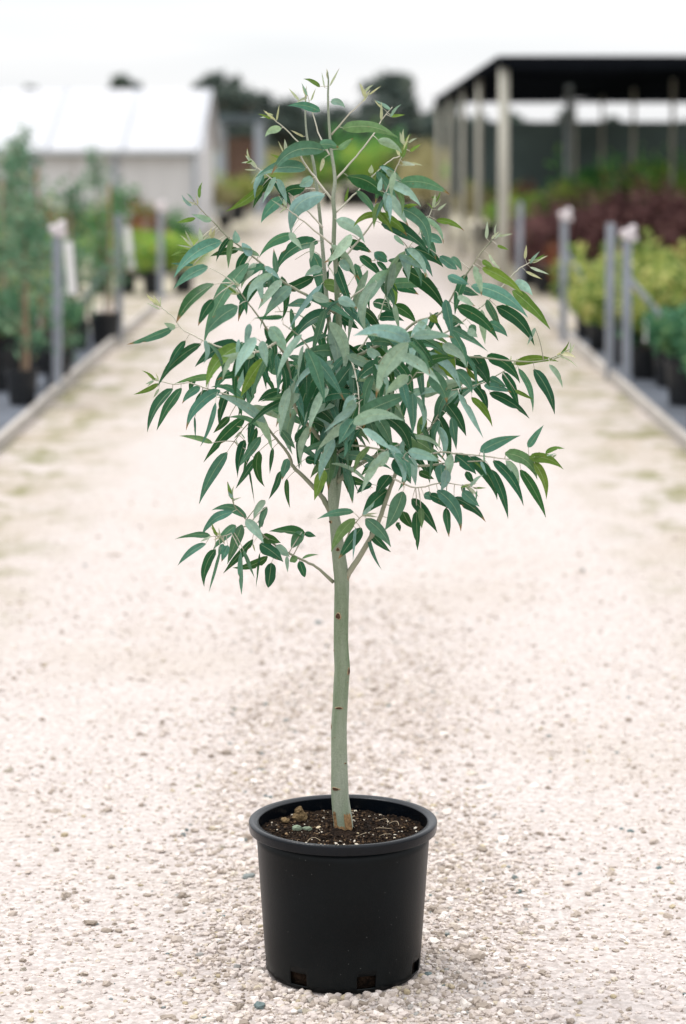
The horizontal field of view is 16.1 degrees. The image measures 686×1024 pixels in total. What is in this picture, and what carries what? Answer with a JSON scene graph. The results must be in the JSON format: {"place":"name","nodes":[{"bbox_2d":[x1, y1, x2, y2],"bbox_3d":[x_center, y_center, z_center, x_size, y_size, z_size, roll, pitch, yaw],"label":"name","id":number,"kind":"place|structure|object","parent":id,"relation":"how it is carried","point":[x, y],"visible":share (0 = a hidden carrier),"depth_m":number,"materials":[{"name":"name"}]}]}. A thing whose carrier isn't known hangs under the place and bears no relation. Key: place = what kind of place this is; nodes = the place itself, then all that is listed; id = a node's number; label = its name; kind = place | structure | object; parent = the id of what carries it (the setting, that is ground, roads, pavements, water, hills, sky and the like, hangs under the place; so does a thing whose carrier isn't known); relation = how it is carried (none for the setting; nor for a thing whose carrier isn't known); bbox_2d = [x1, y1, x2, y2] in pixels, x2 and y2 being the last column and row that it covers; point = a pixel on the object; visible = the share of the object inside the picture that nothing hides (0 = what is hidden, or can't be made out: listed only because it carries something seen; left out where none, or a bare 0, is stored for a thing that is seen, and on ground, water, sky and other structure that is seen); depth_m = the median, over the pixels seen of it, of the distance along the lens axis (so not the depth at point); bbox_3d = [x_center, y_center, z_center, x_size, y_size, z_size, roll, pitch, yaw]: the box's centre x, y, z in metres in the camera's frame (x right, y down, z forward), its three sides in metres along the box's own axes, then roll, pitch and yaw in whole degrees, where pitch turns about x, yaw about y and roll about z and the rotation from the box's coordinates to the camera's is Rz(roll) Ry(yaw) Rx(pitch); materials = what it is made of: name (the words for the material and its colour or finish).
{"place":"outdoors","nodes":[
{"label":"outdoors","id":0,"kind":"place"},
{"bbox_2d":[0,331,99,430],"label":"weed mat ground","id":1,"kind":"structure","parent":0,"point":[9,413],"depth_m":17.78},
{"bbox_2d":[0,203,22,390],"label":"potted sapling","id":2,"kind":"object","parent":1,"relation":"on","point":[5,359],"visible":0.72,"depth_m":17.93,"materials":[{"name":"green plant"}]},
{"bbox_2d":[0,280,39,367],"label":"potted shrub","id":3,"kind":"object","parent":1,"relation":"on","point":[5,342],"visible":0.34,"depth_m":18.05,"materials":[{"name":"teal plant"}]},
{"bbox_2d":[0,134,50,365],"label":"potted sapling","id":4,"kind":"object","parent":1,"relation":"on","point":[14,176],"visible":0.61,"depth_m":19.70,"materials":[{"name":"green plant"}]},
{"bbox_2d":[0,262,51,328],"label":"potted shrub","id":5,"kind":"object","parent":1,"relation":"on","point":[32,290],"visible":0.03,"depth_m":20.44,"materials":[{"name":"green plant"}]},
{"bbox_2d":[0,138,52,274],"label":"potted sapling","id":6,"kind":"object","parent":1,"relation":"on","point":[7,192],"visible":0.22,"depth_m":22.99,"materials":[{"name":"green plant"}]},
{"bbox_2d":[0,188,64,404],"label":"potted sapling","id":7,"kind":"object","parent":1,"relation":"on","point":[22,383],"visible":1,"depth_m":16.96,"materials":[{"name":"green plant"}]},
{"bbox_2d":[0,180,78,372],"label":"potted sapling","id":8,"kind":"object","parent":1,"relation":"on","point":[38,362],"visible":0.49,"depth_m":19.29,"materials":[{"name":"green plant"}]},
{"bbox_2d":[0,121,91,280],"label":"potted sapling","id":9,"kind":"object","parent":1,"relation":"on","point":[26,134],"visible":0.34,"depth_m":22.08,"materials":[{"name":"green plant"}]},
{"bbox_2d":[28,261,91,385],"bbox_3d":[-2.146,-1.431,18.275,0.524,0.954,0.486,8,12,44],"label":"potted sapling","id":10,"kind":"object","parent":1,"relation":"on","point":[67,358],"visible":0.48,"depth_m":18.28,"materials":[{"name":"green plant"}]},
{"bbox_2d":[35,294,86,364],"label":"potted shrub","id":11,"kind":"object","parent":1,"relation":"on","point":[76,313],"visible":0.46,"depth_m":19.87,"materials":[{"name":"teal plant"}]},
{"bbox_2d":[48,220,76,394],"bbox_3d":[-2.034,-1.456,17.566,0.211,1.322,0.099,1,9,0],"label":"fence post","id":12,"kind":"object","parent":1,"relation":"on","point":[58,233],"visible":0.85,"depth_m":17.51,"materials":[{"name":"metal"}]},
{"bbox_2d":[42,171,104,330],"bbox_3d":[-2.560,-2.487,22.840,0.625,1.650,0.743,5,10,29],"label":"potted sapling","id":13,"kind":"object","parent":1,"relation":"on","point":[70,196],"visible":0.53,"depth_m":22.81,"materials":[{"name":"green plant"}]},
{"bbox_2d":[62,238,108,348],"bbox_3d":[-2.346,-1.964,21.569,0.552,1.004,0.511,-6,11,-36],"label":"potted sapling","id":14,"kind":"object","parent":1,"relation":"on","point":[84,325],"visible":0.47,"depth_m":21.53,"materials":[{"name":"green plant"}]},
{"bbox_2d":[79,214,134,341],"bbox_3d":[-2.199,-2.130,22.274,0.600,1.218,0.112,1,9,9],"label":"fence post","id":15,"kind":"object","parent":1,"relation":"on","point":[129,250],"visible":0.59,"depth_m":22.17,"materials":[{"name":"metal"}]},
{"bbox_2d":[74,143,144,344],"bbox_3d":[-2.131,-2.425,21.874,0.614,1.824,0.814,-4,9,-23],"label":"potted sapling","id":16,"kind":"object","parent":1,"relation":"on","point":[105,325],"visible":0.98,"depth_m":21.87,"materials":[{"name":"green plant"}]},
{"bbox_2d":[214,115,266,214],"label":"open shed","id":17,"kind":"structure","parent":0,"point":[237,147],"depth_m":62.27,"materials":[{"name":"metal"}]},
{"bbox_2d":[67,298,576,329],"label":"gravel crossing path","id":18,"kind":"structure","parent":0,"point":[133,308],"depth_m":26.93,"materials":[{"name":"gravel"}]},
{"bbox_2d":[154,200,165,299],"bbox_3d":[-2.110,-3.012,28.051,0.137,1.202,0.099,0,9,0],"label":"fence post","id":19,"kind":"object","parent":18,"relation":"on","point":[160,208],"visible":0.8,"depth_m":28.03,"materials":[{"name":"metal"}]},
{"bbox_2d":[76,172,576,330],"bbox_3d":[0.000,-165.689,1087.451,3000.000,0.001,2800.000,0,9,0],"label":"ground","id":20,"kind":"structure","parent":0,"point":[250,216],"depth_m":42.45,"materials":[{"name":"gravel"}]},
{"bbox_2d":[45,234,99,292],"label":"potted shrub","id":21,"kind":"object","parent":20,"relation":"on","point":[78,287],"visible":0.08,"depth_m":29.33,"materials":[{"name":"green plant"}]},
{"bbox_2d":[45,197,114,264],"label":"potted shrub","id":22,"kind":"object","parent":20,"relation":"on","point":[62,209],"visible":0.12,"depth_m":35.74,"materials":[{"name":"green plant"}]},
{"bbox_2d":[74,227,114,292],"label":"potted shrub","id":23,"kind":"object","parent":20,"relation":"on","point":[105,241],"visible":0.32,"depth_m":29.28,"materials":[{"name":"green plant"}]},
{"bbox_2d":[77,205,128,276],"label":"potted shrub","id":24,"kind":"object","parent":20,"relation":"on","point":[103,217],"visible":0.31,"depth_m":32.65,"materials":[{"name":"green plant"}]},
{"bbox_2d":[0,88,221,239],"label":"greenhouse","id":25,"kind":"object","parent":20,"relation":"on","point":[163,144],"visible":0.78,"depth_m":45.35,"materials":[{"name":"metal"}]},
{"bbox_2d":[94,230,146,291],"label":"potted shrub","id":26,"kind":"object","parent":20,"relation":"on","point":[130,283],"visible":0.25,"depth_m":29.52,"materials":[{"name":"green plant"}]},
{"bbox_2d":[106,73,143,88],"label":"gum tree","id":27,"kind":"object","parent":20,"relation":"on","point":[121,81],"visible":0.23,"depth_m":117.83,"materials":[{"name":"green plant"}]},
{"bbox_2d":[102,182,156,228],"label":"potted shrub","id":28,"kind":"object","parent":20,"relation":"on","point":[124,202],"visible":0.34,"depth_m":36.17,"materials":[{"name":"green plant"}]},
{"bbox_2d":[123,194,168,276],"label":"potted shrub","id":29,"kind":"object","parent":20,"relation":"on","point":[139,223],"visible":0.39,"depth_m":32.79,"materials":[{"name":"green plant"}]},
{"bbox_2d":[122,226,183,293],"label":"potted shrub","id":30,"kind":"object","parent":20,"relation":"on","point":[150,278],"visible":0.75,"depth_m":29.16,"materials":[{"name":"green plant"}]},
{"bbox_2d":[146,205,195,272],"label":"potted shrub","id":31,"kind":"object","parent":20,"relation":"on","point":[181,228],"visible":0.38,"depth_m":33.69,"materials":[{"name":"green plant"}]},
{"bbox_2d":[189,69,245,93],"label":"gum tree","id":32,"kind":"object","parent":20,"relation":"on","point":[214,80],"visible":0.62,"depth_m":117.78,"materials":[{"name":"green plant"}]},
{"bbox_2d":[213,179,241,226],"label":"potted shrub","id":33,"kind":"object","parent":20,"relation":"on","point":[220,197],"visible":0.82,"depth_m":51.48,"materials":[{"name":"green plant"}]},
{"bbox_2d":[213,169,262,220],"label":"potted shrub","id":34,"kind":"object","parent":20,"relation":"on","point":[243,183],"visible":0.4,"depth_m":55.43,"materials":[{"name":"green plant"}]},
{"bbox_2d":[213,82,276,150],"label":"gum tree","id":35,"kind":"object","parent":20,"relation":"on","point":[232,100],"visible":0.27,"depth_m":115.77,"materials":[{"name":"green plant"}]},
{"bbox_2d":[256,89,277,129],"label":"gum tree","id":36,"kind":"object","parent":20,"relation":"on","point":[266,99],"visible":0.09,"depth_m":121.99,"materials":[{"name":"green plant"}]},
{"bbox_2d":[265,156,297,205],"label":"potted shrub","id":37,"kind":"object","parent":20,"relation":"on","point":[279,175],"visible":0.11,"depth_m":65.26,"materials":[{"name":"green plant"}]},
{"bbox_2d":[265,146,312,206],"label":"potted shrub","id":38,"kind":"object","parent":20,"relation":"on","point":[268,152],"visible":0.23,"depth_m":67.14,"materials":[{"name":"green plant"}]},
{"bbox_2d":[263,96,323,159],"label":"gum tree","id":39,"kind":"object","parent":20,"relation":"on","point":[290,118],"visible":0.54,"depth_m":119.73,"materials":[{"name":"green plant"}]},
{"bbox_2d":[281,151,327,195],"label":"potted shrub","id":40,"kind":"object","parent":20,"relation":"on","point":[319,157],"visible":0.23,"depth_m":68.32,"materials":[{"name":"green plant"}]},
{"bbox_2d":[307,106,332,171],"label":"gum tree","id":41,"kind":"object","parent":20,"relation":"on","point":[318,116],"visible":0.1,"depth_m":123.75,"materials":[{"name":"green plant"}]},
{"bbox_2d":[304,161,347,205],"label":"potted shrub","id":42,"kind":"object","parent":20,"relation":"on","point":[327,184],"visible":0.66,"depth_m":68.24,"materials":[{"name":"green plant"}]},
{"bbox_2d":[316,103,358,164],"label":"gum tree","id":43,"kind":"object","parent":20,"relation":"on","point":[338,114],"visible":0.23,"depth_m":121.78,"materials":[{"name":"green plant"}]},
{"bbox_2d":[322,118,384,205],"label":"potted shrub","id":44,"kind":"object","parent":20,"relation":"on","point":[353,200],"visible":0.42,"depth_m":68.17,"materials":[{"name":"green plant"}]},
{"bbox_2d":[334,140,399,206],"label":"potted shrub","id":45,"kind":"object","parent":20,"relation":"on","point":[359,166],"visible":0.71,"depth_m":67.04,"materials":[{"name":"green plant"}]},
{"bbox_2d":[343,95,410,164],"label":"gum tree","id":46,"kind":"object","parent":20,"relation":"on","point":[368,110],"visible":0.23,"depth_m":116.03,"materials":[{"name":"green plant"}]},
{"bbox_2d":[362,122,406,202],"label":"potted shrub","id":47,"kind":"object","parent":20,"relation":"on","point":[393,168],"visible":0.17,"depth_m":68.08,"materials":[{"name":"green plant"}]},
{"bbox_2d":[356,69,416,112],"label":"gum tree","id":48,"kind":"object","parent":20,"relation":"on","point":[395,86],"visible":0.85,"depth_m":119.37,"materials":[{"name":"green plant"}]},
{"bbox_2d":[394,97,421,156],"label":"gum tree","id":49,"kind":"object","parent":20,"relation":"on","point":[408,109],"visible":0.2,"depth_m":117.38,"materials":[{"name":"green plant"}]},
{"bbox_2d":[376,136,442,203],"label":"potted shrub","id":50,"kind":"object","parent":20,"relation":"on","point":[420,150],"visible":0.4,"depth_m":67.23,"materials":[{"name":"green plant"}]},
{"bbox_2d":[396,146,447,208],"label":"potted shrub","id":51,"kind":"object","parent":20,"relation":"on","point":[417,158],"visible":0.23,"depth_m":65.32,"materials":[{"name":"green plant"}]},
{"bbox_2d":[416,149,455,210],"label":"potted shrub","id":52,"kind":"object","parent":20,"relation":"on","point":[432,160],"visible":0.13,"depth_m":63.40,"materials":[{"name":"green plant"}]},
{"bbox_2d":[413,92,474,170],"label":"gum tree","id":53,"kind":"object","parent":20,"relation":"on","point":[426,124],"visible":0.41,"depth_m":115.64,"materials":[{"name":"green plant"}]},
{"bbox_2d":[452,182,497,242],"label":"potted shrub","id":54,"kind":"object","parent":20,"relation":"on","point":[470,204],"visible":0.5,"depth_m":43.59,"materials":[{"name":"green plant"}]},
{"bbox_2d":[466,177,523,235],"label":"potted shrub","id":55,"kind":"object","parent":20,"relation":"on","point":[491,227],"visible":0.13,"depth_m":46.55,"materials":[{"name":"green plant"}]},
{"bbox_2d":[509,177,535,218],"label":"potted shrub","id":56,"kind":"object","parent":20,"relation":"on","point":[527,187],"visible":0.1,"depth_m":40.56,"materials":[{"name":"green plant"}]},
{"bbox_2d":[482,190,563,268],"bbox_3d":[2.606,-4.061,34.759,1.208,1.132,1.232,-8,12,-41],"label":"potted shrub","id":57,"kind":"object","parent":20,"relation":"on","point":[492,208],"visible":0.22,"depth_m":34.69,"materials":[{"name":"green plant"}]},
{"bbox_2d":[496,204,555,284],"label":"potted shrub","id":58,"kind":"object","parent":20,"relation":"on","point":[528,279],"visible":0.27,"depth_m":30.99,"materials":[{"name":"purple plant"}]},
{"bbox_2d":[509,201,586,292],"bbox_3d":[2.506,-3.234,29.449,0.910,1.115,0.898,-7,11,-39],"label":"potted shrub","id":59,"kind":"object","parent":20,"relation":"on","point":[543,231],"visible":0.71,"depth_m":29.35,"materials":[{"name":"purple plant"}]},
{"bbox_2d":[524,174,584,215],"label":"potted shrub","id":60,"kind":"object","parent":20,"relation":"on","point":[554,179],"visible":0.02,"depth_m":35.02,"materials":[{"name":"green plant"}]},
{"bbox_2d":[542,238,572,295],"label":"potted shrub","id":61,"kind":"object","parent":20,"relation":"on","point":[551,254],"visible":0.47,"depth_m":28.81,"materials":[{"name":"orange plant"}]},
{"bbox_2d":[434,55,685,290],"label":"shade house","id":62,"kind":"structure","parent":20,"relation":"on","point":[502,153],"depth_m":41.38,"materials":[{"name":"black fabric"}]},
{"bbox_2d":[532,183,587,266],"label":"potted shrub","id":63,"kind":"object","parent":20,"relation":"on","point":[571,203],"visible":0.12,"depth_m":31.35,"materials":[{"name":"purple plant"}]},
{"bbox_2d":[525,177,628,260],"bbox_3d":[3.301,-4.063,34.148,1.409,1.321,1.438,-7,11,-38],"label":"potted shrub","id":64,"kind":"object","parent":20,"relation":"on","point":[566,183],"visible":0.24,"depth_m":34.07,"materials":[{"name":"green plant"}]},
{"bbox_2d":[537,197,616,290],"bbox_3d":[2.862,-3.303,29.778,0.927,1.151,0.940,-3,9,-18],"label":"potted shrub","id":65,"kind":"object","parent":20,"relation":"on","point":[574,224],"visible":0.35,"depth_m":29.58,"materials":[{"name":"purple plant"}]},
{"bbox_2d":[545,143,626,203],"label":"potted shrub","id":66,"kind":"object","parent":20,"relation":"on","point":[595,174],"visible":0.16,"depth_m":35.46,"materials":[{"name":"green plant"}]},
{"bbox_2d":[558,190,627,267],"bbox_3d":[3.257,-3.576,31.347,0.976,1.212,0.989,1,9,7],"label":"potted shrub","id":67,"kind":"object","parent":20,"relation":"on","point":[591,197],"visible":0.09,"depth_m":31.19,"materials":[{"name":"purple plant"}]},
{"bbox_2d":[577,191,634,268],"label":"potted shrub","id":68,"kind":"object","parent":20,"relation":"on","point":[594,252],"visible":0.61,"depth_m":29.19,"materials":[{"name":"purple plant"}]},
{"bbox_2d":[588,150,660,206],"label":"potted shrub","id":69,"kind":"object","parent":20,"relation":"on","point":[642,172],"visible":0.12,"depth_m":34.06,"materials":[{"name":"green plant"}]},
{"bbox_2d":[587,188,668,252],"bbox_3d":[3.536,-3.337,29.596,1.025,1.272,1.039,-7,11,-39],"label":"potted shrub","id":70,"kind":"object","parent":20,"relation":"on","point":[629,206],"visible":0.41,"depth_m":29.39,"materials":[{"name":"purple plant"}]},
{"bbox_2d":[599,172,660,239],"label":"potted shrub","id":71,"kind":"object","parent":20,"relation":"on","point":[618,191],"visible":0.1,"depth_m":31.03,"materials":[{"name":"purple plant"}]},
{"bbox_2d":[589,158,685,189],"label":"potted shrub","id":72,"kind":"object","parent":20,"relation":"on","point":[665,170],"visible":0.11,"depth_m":36.59,"materials":[{"name":"green plant"}]},
{"bbox_2d":[601,166,685,204],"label":"potted shrub","id":73,"kind":"object","parent":20,"relation":"on","point":[657,179],"visible":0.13,"depth_m":34.15,"materials":[{"name":"green plant"}]},
{"bbox_2d":[617,173,685,260],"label":"potted shrub","id":74,"kind":"object","parent":20,"relation":"on","point":[657,217],"visible":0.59,"depth_m":29.25,"materials":[{"name":"purple plant"}]},
{"bbox_2d":[639,140,685,186],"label":"potted shrub","id":75,"kind":"object","parent":20,"relation":"on","point":[683,160],"visible":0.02,"depth_m":37.43,"materials":[{"name":"green plant"}]},
{"bbox_2d":[644,183,685,253],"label":"potted shrub","id":76,"kind":"object","parent":20,"relation":"on","point":[682,207],"visible":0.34,"depth_m":29.49,"materials":[{"name":"purple plant"}]},
{"bbox_2d":[0,208,685,1023],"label":"gravel path","id":77,"kind":"structure","parent":0,"point":[84,440],"depth_m":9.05,"materials":[{"name":"gravel"}]},
{"bbox_2d":[0,302,156,450],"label":"kerb","id":78,"kind":"structure","parent":77,"relation":"on","point":[12,430],"depth_m":17.95,"materials":[{"name":"concrete"}]},
{"bbox_2d":[151,231,212,292],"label":"potted shrub","id":79,"kind":"object","parent":77,"relation":"on","point":[185,286],"visible":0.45,"depth_m":29.42,"materials":[{"name":"green plant"}]},
{"bbox_2d":[127,69,575,993],"bbox_3d":[0.026,0.046,5.265,0.975,1.995,0.769,0,9,0],"label":"potted tree","id":80,"kind":"object","parent":77,"relation":"on","point":[343,877],"visible":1,"depth_m":5.24,"materials":[{"name":"plant"}]},
{"bbox_2d":[410,169,459,226],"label":"potted shrub","id":81,"kind":"object","parent":77,"relation":"on","point":[419,192],"visible":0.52,"depth_m":51.38,"materials":[{"name":"green plant"}]},
{"bbox_2d":[516,202,522,290],"bbox_3d":[2.057,-3.018,28.170,0.068,1.178,0.062,0,9,0],"label":"fence post","id":82,"kind":"object","parent":77,"relation":"on","point":[519,235],"visible":0.67,"depth_m":28.12,"materials":[{"name":"metal"}]},
{"bbox_2d":[533,300,685,450],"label":"kerb","id":83,"kind":"structure","parent":77,"relation":"on","point":[673,430],"depth_m":17.56,"materials":[{"name":"concrete"}]},
{"bbox_2d":[0,0,685,120],"label":"sky","id":84,"kind":"structure","parent":0,"point":[275,46],"materials":[{"name":"white"}]},
{"bbox_2d":[396,165,436,217],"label":"potted shrub","id":85,"kind":"object","parent":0,"point":[423,209],"visible":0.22,"depth_m":54.44,"materials":[{"name":"green plant"}]},
{"bbox_2d":[569,331,685,430],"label":"weed mat ground","id":86,"kind":"structure","parent":0,"point":[650,390],"depth_m":17.85,"materials":[{"name":"fabric"}]},
{"bbox_2d":[558,207,584,341],"bbox_3d":[2.209,-2.157,22.233,0.479,1.282,0.139,0,9,0],"label":"fence post","id":87,"kind":"object","parent":86,"relation":"on","point":[565,255],"visible":0.88,"depth_m":22.20,"materials":[{"name":"metal"}]},
{"bbox_2d":[548,240,633,337],"bbox_3d":[2.346,-2.109,22.741,0.847,0.935,1.056,3,9,17],"label":"potted shrub","id":88,"kind":"object","parent":86,"relation":"on","point":[581,325],"visible":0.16,"depth_m":22.75,"materials":[{"name":"green plant"}]},
{"bbox_2d":[561,260,638,349],"bbox_3d":[2.340,-1.846,21.465,0.738,0.803,0.784,3,9,21],"label":"potted shrub","id":89,"kind":"object","parent":86,"relation":"on","point":[596,334],"visible":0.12,"depth_m":21.39,"materials":[{"name":"green plant"}]},
{"bbox_2d":[605,223,614,379],"bbox_3d":[2.063,-1.596,18.676,0.068,1.258,0.062,0,9,0],"label":"fence post","id":90,"kind":"object","parent":86,"relation":"on","point":[610,298],"visible":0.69,"depth_m":18.64,"materials":[{"name":"metal"}]},
{"bbox_2d":[568,258,685,362],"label":"potted shrub","id":91,"kind":"object","parent":86,"relation":"on","point":[595,296],"visible":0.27,"depth_m":20.10,"materials":[{"name":"green plant"}]},
{"bbox_2d":[615,320,654,378],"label":"potted shrub","id":92,"kind":"object","parent":86,"relation":"on","point":[642,363],"visible":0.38,"depth_m":18.86,"materials":[{"name":"plastic"}]},
{"bbox_2d":[594,246,685,346],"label":"potted shrub","id":93,"kind":"object","parent":86,"relation":"on","point":[638,260],"visible":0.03,"depth_m":21.12,"materials":[{"name":"green plant"}]},
{"bbox_2d":[620,224,661,383],"bbox_3d":[2.350,-1.515,18.083,0.577,1.272,0.139,-1,9,0],"label":"fence post","id":94,"kind":"object","parent":86,"relation":"on","point":[628,280],"visible":0.79,"depth_m":18.05,"materials":[{"name":"metal"}]},
{"bbox_2d":[615,227,685,274],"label":"potted shrub","id":95,"kind":"object","parent":86,"relation":"on","point":[646,247],"visible":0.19,"depth_m":22.75,"materials":[{"name":"green plant"}]},
{"bbox_2d":[631,263,685,345],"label":"potted shrub","id":96,"kind":"object","parent":86,"relation":"on","point":[639,305],"visible":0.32,"depth_m":18.68,"materials":[{"name":"green plant"}]},
{"bbox_2d":[633,252,685,303],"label":"potted shrub","id":97,"kind":"object","parent":86,"relation":"on","point":[662,259],"visible":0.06,"depth_m":20.14,"materials":[{"name":"green plant"}]},
{"bbox_2d":[640,304,685,405],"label":"potted shrub","id":98,"kind":"object","parent":86,"relation":"on","point":[676,380],"visible":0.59,"depth_m":16.98,"materials":[{"name":"teal plant"}]},
{"bbox_2d":[642,300,685,386],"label":"potted shrub","id":99,"kind":"object","parent":86,"relation":"on","point":[660,372],"visible":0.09,"depth_m":18.23,"materials":[{"name":"teal plant"}]},
{"bbox_2d":[648,259,685,314],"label":"potted shrub","id":100,"kind":"object","parent":86,"relation":"on","point":[673,294],"visible":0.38,"depth_m":18.53,"materials":[{"name":"green plant"}]},
{"bbox_2d":[654,238,685,264],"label":"potted shrub","id":101,"kind":"object","parent":86,"relation":"on","point":[681,255],"visible":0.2,"depth_m":22.79,"materials":[{"name":"green plant"}]},
{"bbox_2d":[663,302,685,359],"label":"potted shrub","id":102,"kind":"object","parent":86,"relation":"on","point":[675,314],"visible":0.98,"depth_m":16.45,"materials":[{"name":"teal plant"}]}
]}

